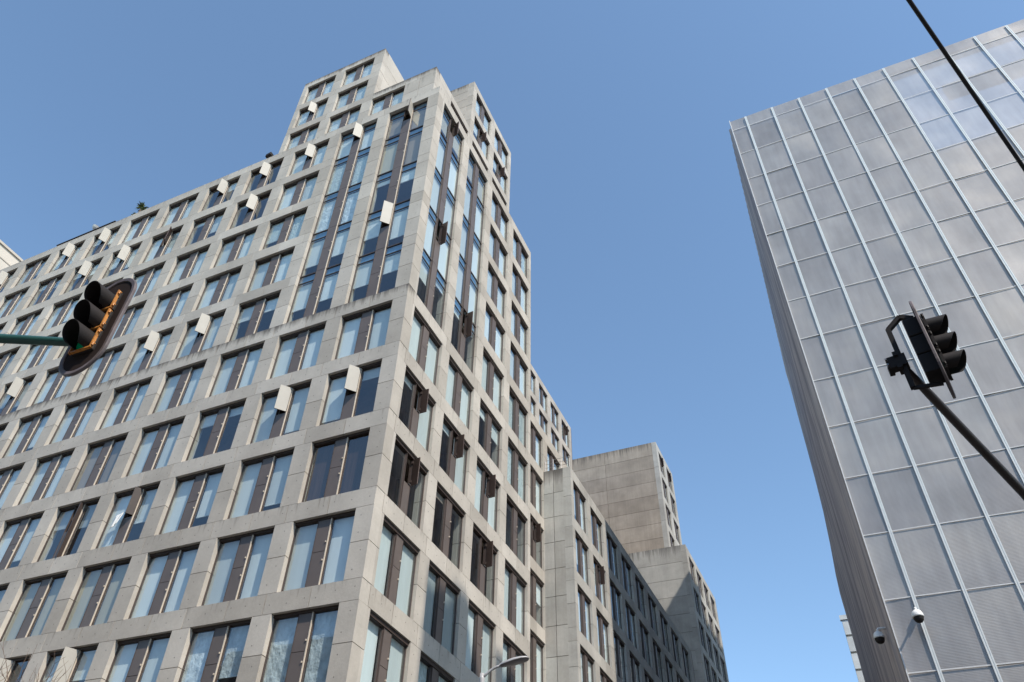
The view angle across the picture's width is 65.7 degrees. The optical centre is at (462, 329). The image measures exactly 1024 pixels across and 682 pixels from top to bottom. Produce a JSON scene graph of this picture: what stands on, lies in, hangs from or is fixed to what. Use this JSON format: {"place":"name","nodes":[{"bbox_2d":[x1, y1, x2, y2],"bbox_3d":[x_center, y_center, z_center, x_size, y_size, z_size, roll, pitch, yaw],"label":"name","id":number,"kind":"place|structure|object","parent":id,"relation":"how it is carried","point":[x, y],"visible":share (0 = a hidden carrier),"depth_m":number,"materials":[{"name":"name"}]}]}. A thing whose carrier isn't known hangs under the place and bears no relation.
{"place":"outdoors","nodes":[
{"label":"outdoors","id":0,"kind":"place"},
{"bbox_2d":[0,240,22,269],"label":"cream building","id":1,"kind":"structure","parent":0,"point":[9,257],"depth_m":75.84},
{"bbox_2d":[0,334,68,346],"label":"signal mast","id":2,"kind":"object","parent":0,"point":[29,340],"visible":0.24,"depth_m":7.42,"materials":[{"name":"green metal"}]},
{"bbox_2d":[59,278,136,376],"bbox_3d":[-3.298,-0.061,7.162,0.435,1.199,0.415,12,-44,-7],"label":"traffic light","id":3,"kind":"object","parent":2,"relation":"attached to","point":[91,326],"visible":1,"depth_m":7.05,"materials":[{"name":"black plastic"}]},
{"bbox_2d":[0,0,1023,681],"label":"sky","id":4,"kind":"structure","parent":0,"point":[652,320],"materials":[{"name":"blue"}]},
{"bbox_2d":[530,365,572,469],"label":"apartment tower","id":5,"kind":"structure","parent":0,"point":[549,417],"depth_m":75.75,"materials":[{"name":"concrete"}]},
{"bbox_2d":[572,442,728,681],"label":"gable apartment block","id":6,"kind":"structure","parent":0,"point":[630,491],"depth_m":79.75,"materials":[{"name":"grey concrete"}]},
{"bbox_2d":[906,0,1023,171],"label":"cable","id":7,"kind":"object","parent":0,"point":[934,37],"visible":1,"depth_m":7.31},
{"bbox_2d":[908,368,1023,500],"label":"signal mast","id":8,"kind":"object","parent":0,"point":[974,441],"visible":0.93,"depth_m":8.51,"materials":[{"name":"brown metal"}]},
{"bbox_2d":[884,301,966,398],"bbox_3d":[4.681,0.217,8.068,0.701,1.199,0.535,-16,-48,21],"label":"traffic light","id":9,"kind":"object","parent":8,"relation":"attached to","point":[939,356],"visible":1,"depth_m":7.97,"materials":[{"name":"black plastic"}]},
{"label":"ground","id":10,"kind":"structure","parent":0,"visible":0},
{"bbox_2d":[0,48,566,681],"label":"apartment building","id":11,"kind":"structure","parent":10,"relation":"on","point":[286,424],"depth_m":33.71,"materials":[{"name":"concrete"}]},
{"bbox_2d":[0,464,23,507],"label":"window","id":12,"kind":"structure","parent":11,"relation":"in","point":[5,475],"depth_m":37.00,"materials":[{"name":"blue glass"}]},
{"bbox_2d":[0,376,34,415],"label":"window","id":13,"kind":"structure","parent":11,"relation":"in","point":[8,402],"depth_m":42.45,"materials":[{"name":"blue glass"}]},
{"bbox_2d":[0,513,43,569],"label":"window","id":14,"kind":"structure","parent":11,"relation":"in","point":[11,542],"depth_m":33.52,"materials":[{"name":"blue glass"}]},
{"bbox_2d":[3,310,42,344],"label":"window","id":15,"kind":"structure","parent":11,"relation":"in","point":[23,326],"depth_m":48.31,"materials":[{"name":"blue glass"}]},
{"bbox_2d":[1,410,52,458],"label":"window","id":16,"kind":"structure","parent":11,"relation":"in","point":[28,430],"depth_m":39.14,"materials":[{"name":"blue glass"}]},
{"bbox_2d":[0,572,67,641],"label":"window","id":17,"kind":"structure","parent":11,"relation":"in","point":[27,613],"depth_m":30.03,"materials":[{"name":"glass"}]},
{"bbox_2d":[16,334,58,372],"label":"window","id":18,"kind":"structure","parent":11,"relation":"in","point":[38,351],"depth_m":44.61,"materials":[{"name":"blue glass"}]},
{"bbox_2d":[18,450,73,504],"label":"window","id":19,"kind":"structure","parent":11,"relation":"in","point":[47,471],"depth_m":35.71,"materials":[{"name":"blue glass"}]},
{"bbox_2d":[31,368,70,405],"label":"window","id":20,"kind":"structure","parent":11,"relation":"in","point":[55,380],"depth_m":41.22,"materials":[{"name":"blue glass"}]},
{"bbox_2d":[41,295,81,330],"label":"window","id":21,"kind":"structure","parent":11,"relation":"in","point":[61,312],"depth_m":47.01,"materials":[{"name":"blue glass"}]},
{"bbox_2d":[49,242,83,272],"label":"window","id":22,"kind":"structure","parent":11,"relation":"in","point":[64,260],"depth_m":52.49,"materials":[{"name":"white metal"}]},
{"bbox_2d":[37,498,99,561],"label":"window","id":23,"kind":"structure","parent":11,"relation":"in","point":[70,520],"depth_m":32.45,"materials":[{"name":"brown metal"}]},
{"bbox_2d":[40,645,97,681],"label":"window","id":24,"kind":"structure","parent":11,"relation":"in","point":[70,654],"depth_m":26.92,"materials":[{"name":"glass"}]},
{"bbox_2d":[49,395,100,443],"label":"window","id":25,"kind":"structure","parent":11,"relation":"in","point":[77,410],"depth_m":37.97,"materials":[{"name":"blue glass"}]},
{"bbox_2d":[63,259,101,293],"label":"window","id":26,"kind":"structure","parent":11,"relation":"in","point":[84,270],"depth_m":49.14,"materials":[{"name":"white metal"}]},
{"bbox_2d":[61,558,130,630],"bbox_3d":[-13.231,9.705,28.739,2.478,2.515,0.207,-16,-48,21],"label":"window","id":27,"kind":"structure","parent":11,"relation":"in","point":[88,604],"depth_m":28.88,"materials":[{"name":"blue glass"}]},
{"bbox_2d":[70,434,127,490],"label":"window","id":28,"kind":"structure","parent":11,"relation":"in","point":[94,466],"depth_m":34.57,"materials":[{"name":"blue glass"}]},
{"bbox_2d":[76,345,124,390],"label":"window","id":29,"kind":"structure","parent":11,"relation":"in","point":[98,369],"depth_m":40.21,"materials":[{"name":"blue glass"}]},
{"bbox_2d":[84,227,119,258],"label":"window","id":30,"kind":"structure","parent":11,"relation":"in","point":[106,233],"depth_m":51.38,"materials":[{"name":"white metal"}]},
{"bbox_2d":[102,243,141,278],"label":"window","id":31,"kind":"structure","parent":11,"relation":"in","point":[121,256],"depth_m":48.03,"materials":[{"name":"blue glass"}]},
{"bbox_2d":[99,379,151,428],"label":"window","id":32,"kind":"structure","parent":11,"relation":"in","point":[124,401],"depth_m":36.84,"materials":[{"name":"blue glass"}]},
{"bbox_2d":[95,483,159,548],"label":"window","id":33,"kind":"structure","parent":11,"relation":"in","point":[127,502],"depth_m":31.14,"materials":[{"name":"blue glass"}]},
{"bbox_2d":[111,302,145,339],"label":"window","id":34,"kind":"structure","parent":11,"relation":"in","point":[123,325],"depth_m":42.33,"materials":[{"name":"blue glass"}]},
{"bbox_2d":[105,632,171,681],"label":"window","id":35,"kind":"structure","parent":11,"relation":"in","point":[131,661],"depth_m":25.86,"materials":[{"name":"glass"}]},
{"bbox_2d":[121,211,157,243],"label":"window","id":36,"kind":"structure","parent":11,"relation":"in","point":[140,224],"depth_m":50.37,"materials":[{"name":"blue glass"}]},
{"bbox_2d":[124,329,173,375],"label":"window","id":37,"kind":"structure","parent":11,"relation":"in","point":[143,359],"depth_m":39.00,"materials":[{"name":"blue glass"}]},
{"bbox_2d":[133,263,164,296],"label":"window","id":38,"kind":"structure","parent":11,"relation":"in","point":[143,279],"depth_m":44.71,"materials":[{"name":"blue glass"}]},
{"bbox_2d":[126,418,184,476],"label":"window","id":39,"kind":"structure","parent":11,"relation":"in","point":[149,453],"depth_m":33.42,"materials":[{"name":"blue glass"}]},
{"bbox_2d":[142,227,181,262],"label":"window","id":40,"kind":"structure","parent":11,"relation":"in","point":[157,250],"depth_m":46.93,"materials":[{"name":"blue glass"}]},
{"bbox_2d":[128,544,199,618],"bbox_3d":[-10.333,8.861,27.607,2.478,2.515,0.223,-16,-48,21],"label":"window","id":41,"kind":"structure","parent":11,"relation":"in","point":[159,580],"depth_m":27.74,"materials":[{"name":"blue glass"}]},
{"bbox_2d":[147,285,192,326],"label":"window","id":42,"kind":"structure","parent":11,"relation":"in","point":[169,302],"depth_m":41.35,"materials":[{"name":"blue glass"}]},
{"bbox_2d":[152,361,205,413],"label":"window","id":43,"kind":"structure","parent":11,"relation":"in","point":[173,394],"depth_m":35.71,"materials":[{"name":"blue glass"}]},
{"bbox_2d":[161,195,197,226],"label":"window","id":44,"kind":"structure","parent":11,"relation":"in","point":[176,214],"depth_m":49.24,"materials":[{"name":"blue glass"}]},
{"bbox_2d":[167,246,209,284],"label":"window","id":45,"kind":"structure","parent":11,"relation":"in","point":[185,267],"depth_m":43.59,"materials":[{"name":"blue glass"}]},
{"bbox_2d":[159,467,223,533],"bbox_3d":[-10.134,6.543,29.844,2.478,2.570,0.236,-16,-48,21],"label":"window","id":46,"kind":"structure","parent":11,"relation":"in","point":[188,497],"depth_m":30.04,"materials":[{"name":"blue glass"}]},
{"bbox_2d":[175,311,224,358],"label":"window","id":47,"kind":"structure","parent":11,"relation":"in","point":[194,343],"depth_m":37.87,"materials":[{"name":"blue glass"}]},
{"bbox_2d":[185,210,224,245],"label":"window","id":48,"kind":"structure","parent":11,"relation":"in","point":[209,220],"depth_m":45.85,"materials":[{"name":"blue glass"}]},
{"bbox_2d":[178,619,250,681],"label":"window","id":49,"kind":"structure","parent":11,"relation":"in","point":[205,660],"depth_m":24.62,"materials":[{"name":"glass"}]},
{"bbox_2d":[186,400,245,460],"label":"window","id":50,"kind":"structure","parent":11,"relation":"in","point":[218,421],"depth_m":32.55,"materials":[{"name":"brown metal"}]},
{"bbox_2d":[196,267,241,309],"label":"window","id":51,"kind":"structure","parent":11,"relation":"in","point":[216,287],"depth_m":40.23,"materials":[{"name":"blue glass"}]},
{"bbox_2d":[202,177,239,210],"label":"window","id":52,"kind":"structure","parent":11,"relation":"in","point":[222,186],"depth_m":47.98,"materials":[{"name":"white metal"}]},
{"bbox_2d":[213,228,256,267],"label":"window","id":53,"kind":"structure","parent":11,"relation":"in","point":[231,251],"depth_m":42.45,"materials":[{"name":"blue glass"}]},
{"bbox_2d":[209,343,263,396],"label":"window","id":54,"kind":"structure","parent":11,"relation":"in","point":[232,370],"depth_m":34.54,"materials":[{"name":"blue glass"}]},
{"bbox_2d":[201,528,273,605],"bbox_3d":[-7.438,8.013,26.472,2.478,2.515,0.224,-16,-48,21],"label":"window","id":55,"kind":"structure","parent":11,"relation":"in","point":[231,568],"depth_m":26.59,"materials":[{"name":"blue glass"}]},
{"bbox_2d":[230,192,270,228],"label":"window","id":56,"kind":"structure","parent":11,"relation":"in","point":[251,203],"depth_m":44.60,"materials":[{"name":"white metal"}]},
{"bbox_2d":[229,292,279,340],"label":"window","id":57,"kind":"structure","parent":11,"relation":"in","point":[254,314],"depth_m":37.06,"materials":[{"name":"blue glass"}]},
{"bbox_2d":[227,449,293,518],"bbox_3d":[-7.241,5.692,28.706,2.478,2.570,0.229,-16,-48,21],"label":"window","id":58,"kind":"structure","parent":11,"relation":"in","point":[255,484],"depth_m":28.87,"materials":[{"name":"blue glass"}]},
{"bbox_2d":[247,248,294,291],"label":"window","id":59,"kind":"structure","parent":11,"relation":"in","point":[265,275],"depth_m":39.08,"materials":[{"name":"blue glass"}]},
{"bbox_2d":[250,381,310,443],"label":"window","id":60,"kind":"structure","parent":11,"relation":"in","point":[272,424],"depth_m":31.08,"materials":[{"name":"blue glass"}]},
{"bbox_2d":[262,209,306,249],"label":"window","id":61,"kind":"structure","parent":11,"relation":"in","point":[281,228],"depth_m":41.32,"materials":[{"name":"blue glass"}]},
{"bbox_2d":[276,172,318,210],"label":"window","id":62,"kind":"structure","parent":11,"relation":"in","point":[294,191],"depth_m":43.55,"materials":[{"name":"blue glass"}]},
{"bbox_2d":[270,323,325,378],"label":"window","id":63,"kind":"structure","parent":11,"relation":"in","point":[292,352],"depth_m":33.41,"materials":[{"name":"blue glass"}]},
{"bbox_2d":[260,605,338,681],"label":"window","id":64,"kind":"structure","parent":11,"relation":"in","point":[288,657],"depth_m":23.33,"materials":[{"name":"blue glass"}]},
{"bbox_2d":[289,141,328,175],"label":"window","id":65,"kind":"structure","parent":11,"relation":"in","point":[302,163],"depth_m":45.74,"materials":[{"name":"blue glass"}]},
{"bbox_2d":[286,263,340,322],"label":"window","id":66,"kind":"structure","parent":11,"relation":"in","point":[308,296],"depth_m":36.02,"materials":[{"name":"blue glass"}]},
{"bbox_2d":[281,510,355,590],"bbox_3d":[-4.545,7.160,25.332,2.478,2.515,0.214,-16,-48,21],"label":"window","id":67,"kind":"structure","parent":11,"relation":"in","point":[308,562],"depth_m":25.45,"materials":[{"name":"blue glass"}]},
{"bbox_2d":[300,220,351,276],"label":"window","id":68,"kind":"structure","parent":11,"relation":"in","point":[320,254],"depth_m":38.16,"materials":[{"name":"blue glass"}]},
{"bbox_2d":[302,430,369,501],"bbox_3d":[-4.346,4.844,27.570,2.478,2.570,0.231,-16,-48,21],"label":"window","id":69,"kind":"structure","parent":11,"relation":"in","point":[328,477],"depth_m":27.70,"materials":[{"name":"blue glass"}]},
{"bbox_2d":[313,182,361,233],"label":"window","id":70,"kind":"structure","parent":11,"relation":"in","point":[331,215],"depth_m":40.24,"materials":[{"name":"blue glass"}]},
{"bbox_2d":[325,146,370,195],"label":"window","id":71,"kind":"structure","parent":11,"relation":"in","point":[342,176],"depth_m":42.48,"materials":[{"name":"blue glass"}]},
{"bbox_2d":[319,361,381,425],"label":"window","id":72,"kind":"structure","parent":11,"relation":"in","point":[340,405],"depth_m":30.11,"materials":[{"name":"blue glass"}]},
{"bbox_2d":[336,122,376,159],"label":"window","id":73,"kind":"structure","parent":11,"relation":"in","point":[350,146],"depth_m":44.45,"materials":[{"name":"blue glass"}]},
{"bbox_2d":[335,302,391,358],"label":"window","id":74,"kind":"structure","parent":11,"relation":"in","point":[356,336],"depth_m":32.28,"materials":[{"name":"blue glass"}]},
{"bbox_2d":[348,242,402,302],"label":"window","id":75,"kind":"structure","parent":11,"relation":"in","point":[370,274],"depth_m":34.95,"materials":[{"name":"blue glass"}]},
{"bbox_2d":[358,199,409,256],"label":"window","id":76,"kind":"structure","parent":11,"relation":"in","point":[374,229],"depth_m":37.00,"materials":[{"name":"blue glass"}]},
{"bbox_2d":[360,610,408,681],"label":"window","id":77,"kind":"structure","parent":11,"relation":"in","point":[389,652],"depth_m":23.92,"materials":[{"name":"glass"}]},
{"bbox_2d":[368,160,416,213],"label":"window","id":78,"kind":"structure","parent":11,"relation":"in","point":[397,177],"depth_m":39.40,"materials":[{"name":"blue glass"}]},
{"bbox_2d":[374,516,418,617],"bbox_3d":[-2.242,7.793,25.788,0.229,2.515,2.517,-16,-48,21],"label":"window","id":79,"kind":"structure","parent":11,"relation":"in","point":[403,551],"depth_m":25.98,"materials":[{"name":"glass"}]},
{"bbox_2d":[377,125,422,176],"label":"window","id":80,"kind":"structure","parent":11,"relation":"in","point":[394,155],"depth_m":41.35,"materials":[{"name":"blue glass"}]},
{"bbox_2d":[386,98,427,139],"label":"window","id":81,"kind":"structure","parent":11,"relation":"in","point":[400,126],"depth_m":43.33,"materials":[{"name":"blue glass"}]},
{"bbox_2d":[395,436,426,528],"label":"window","id":82,"kind":"structure","parent":11,"relation":"in","point":[415,467],"depth_m":28.30,"materials":[{"name":"brown metal"}]},
{"bbox_2d":[404,367,434,451],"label":"window","id":83,"kind":"structure","parent":11,"relation":"in","point":[418,421],"depth_m":30.65,"materials":[{"name":"brown metal"}]},
{"bbox_2d":[408,309,440,384],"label":"window","id":84,"kind":"structure","parent":11,"relation":"in","point":[426,356],"depth_m":32.78,"materials":[{"name":"glass"}]},
{"bbox_2d":[419,248,446,328],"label":"window","id":85,"kind":"structure","parent":11,"relation":"in","point":[433,275],"depth_m":35.34,"materials":[{"name":"brown metal"}]},
{"bbox_2d":[424,205,451,281],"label":"window","id":86,"kind":"structure","parent":11,"relation":"in","point":[439,253],"depth_m":37.40,"materials":[{"name":"blue glass"}]},
{"bbox_2d":[423,562,458,654],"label":"window","id":87,"kind":"structure","parent":11,"relation":"in","point":[445,590],"depth_m":28.00,"materials":[{"name":"glass"}]},
{"bbox_2d":[429,166,455,238],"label":"window","id":88,"kind":"structure","parent":11,"relation":"in","point":[444,208],"depth_m":39.64,"materials":[{"name":"blue glass"}]},
{"bbox_2d":[435,132,459,199],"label":"window","id":89,"kind":"structure","parent":11,"relation":"in","point":[449,172],"depth_m":41.88,"materials":[{"name":"blue glass"}]},
{"bbox_2d":[436,483,464,568],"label":"window","id":90,"kind":"structure","parent":11,"relation":"in","point":[449,504],"depth_m":30.32,"materials":[{"name":"brown metal"}]},
{"bbox_2d":[442,415,468,493],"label":"window","id":91,"kind":"structure","parent":11,"relation":"in","point":[454,470],"depth_m":32.66,"materials":[{"name":"brown metal"}]},
{"bbox_2d":[445,357,472,429],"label":"window","id":92,"kind":"structure","parent":11,"relation":"in","point":[459,404],"depth_m":34.81,"materials":[{"name":"glass"}]},
{"bbox_2d":[454,296,475,372],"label":"window","id":93,"kind":"structure","parent":11,"relation":"in","point":[468,324],"depth_m":37.40,"materials":[{"name":"brown metal"}]},
{"bbox_2d":[455,253,478,325],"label":"window","id":94,"kind":"structure","parent":11,"relation":"in","point":[468,292],"depth_m":39.50,"materials":[{"name":"blue glass"}]},
{"bbox_2d":[459,213,481,281],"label":"window","id":95,"kind":"structure","parent":11,"relation":"in","point":[471,258],"depth_m":41.69,"materials":[{"name":"blue glass"}]},
{"bbox_2d":[463,178,483,243],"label":"window","id":96,"kind":"structure","parent":11,"relation":"in","point":[474,215],"depth_m":43.89,"materials":[{"name":"blue glass"}]},
{"bbox_2d":[465,600,494,681],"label":"window","id":97,"kind":"structure","parent":11,"relation":"in","point":[482,625],"depth_m":30.07,"materials":[{"name":"glass"}]},
{"bbox_2d":[473,524,496,604],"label":"window","id":98,"kind":"structure","parent":11,"relation":"in","point":[488,549],"depth_m":32.35,"materials":[{"name":"brown metal"}]},
{"bbox_2d":[474,457,498,531],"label":"window","id":99,"kind":"structure","parent":11,"relation":"in","point":[487,507],"depth_m":34.56,"materials":[{"name":"brown metal"}]},
{"bbox_2d":[480,399,500,468],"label":"window","id":100,"kind":"structure","parent":11,"relation":"in","point":[492,429],"depth_m":36.96,"materials":[{"name":"brown metal"}]},
{"bbox_2d":[481,348,502,412],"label":"window","id":101,"kind":"structure","parent":11,"relation":"in","point":[492,391],"depth_m":39.11,"materials":[{"name":"grey glass"}]},
{"bbox_2d":[504,560,525,635],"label":"window","id":102,"kind":"structure","parent":11,"relation":"in","point":[515,590],"depth_m":34.36,"materials":[{"name":"glass"}]},
{"bbox_2d":[507,496,525,565],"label":"window","id":103,"kind":"structure","parent":11,"relation":"in","point":[515,513],"depth_m":36.64,"materials":[{"name":"brown metal"}]},
{"bbox_2d":[543,466,694,681],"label":"apartment block","id":104,"kind":"structure","parent":10,"relation":"on","point":[607,619],"depth_m":46.14,"materials":[{"name":"grey concrete"}]},
{"bbox_2d":[573,482,585,533],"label":"window","id":105,"kind":"structure","parent":104,"relation":"in","point":[578,498],"depth_m":47.05,"materials":[{"name":"brown metal"}]},
{"bbox_2d":[575,531,588,585],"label":"window","id":106,"kind":"structure","parent":104,"relation":"in","point":[579,543],"depth_m":44.80,"materials":[{"name":"blue glass"}]},
{"bbox_2d":[577,585,591,643],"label":"window","id":107,"kind":"structure","parent":104,"relation":"in","point":[583,609],"depth_m":42.52,"materials":[{"name":"glass"}]},
{"bbox_2d":[593,556,605,607],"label":"window","id":108,"kind":"structure","parent":104,"relation":"in","point":[599,572],"depth_m":46.66,"materials":[{"name":"brown metal"}]},
{"bbox_2d":[596,609,609,665],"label":"window","id":109,"kind":"structure","parent":104,"relation":"in","point":[600,620],"depth_m":44.43,"materials":[{"name":"glass"}]},
{"bbox_2d":[839,615,864,681],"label":"tiled tower","id":110,"kind":"structure","parent":10,"relation":"on","point":[852,648],"depth_m":86.16,"materials":[{"name":"white tile"}]},
{"bbox_2d":[729,19,1023,681],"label":"screened tower","id":111,"kind":"structure","parent":10,"relation":"on","point":[874,208],"depth_m":42.95,"materials":[{"name":"grey metal"}]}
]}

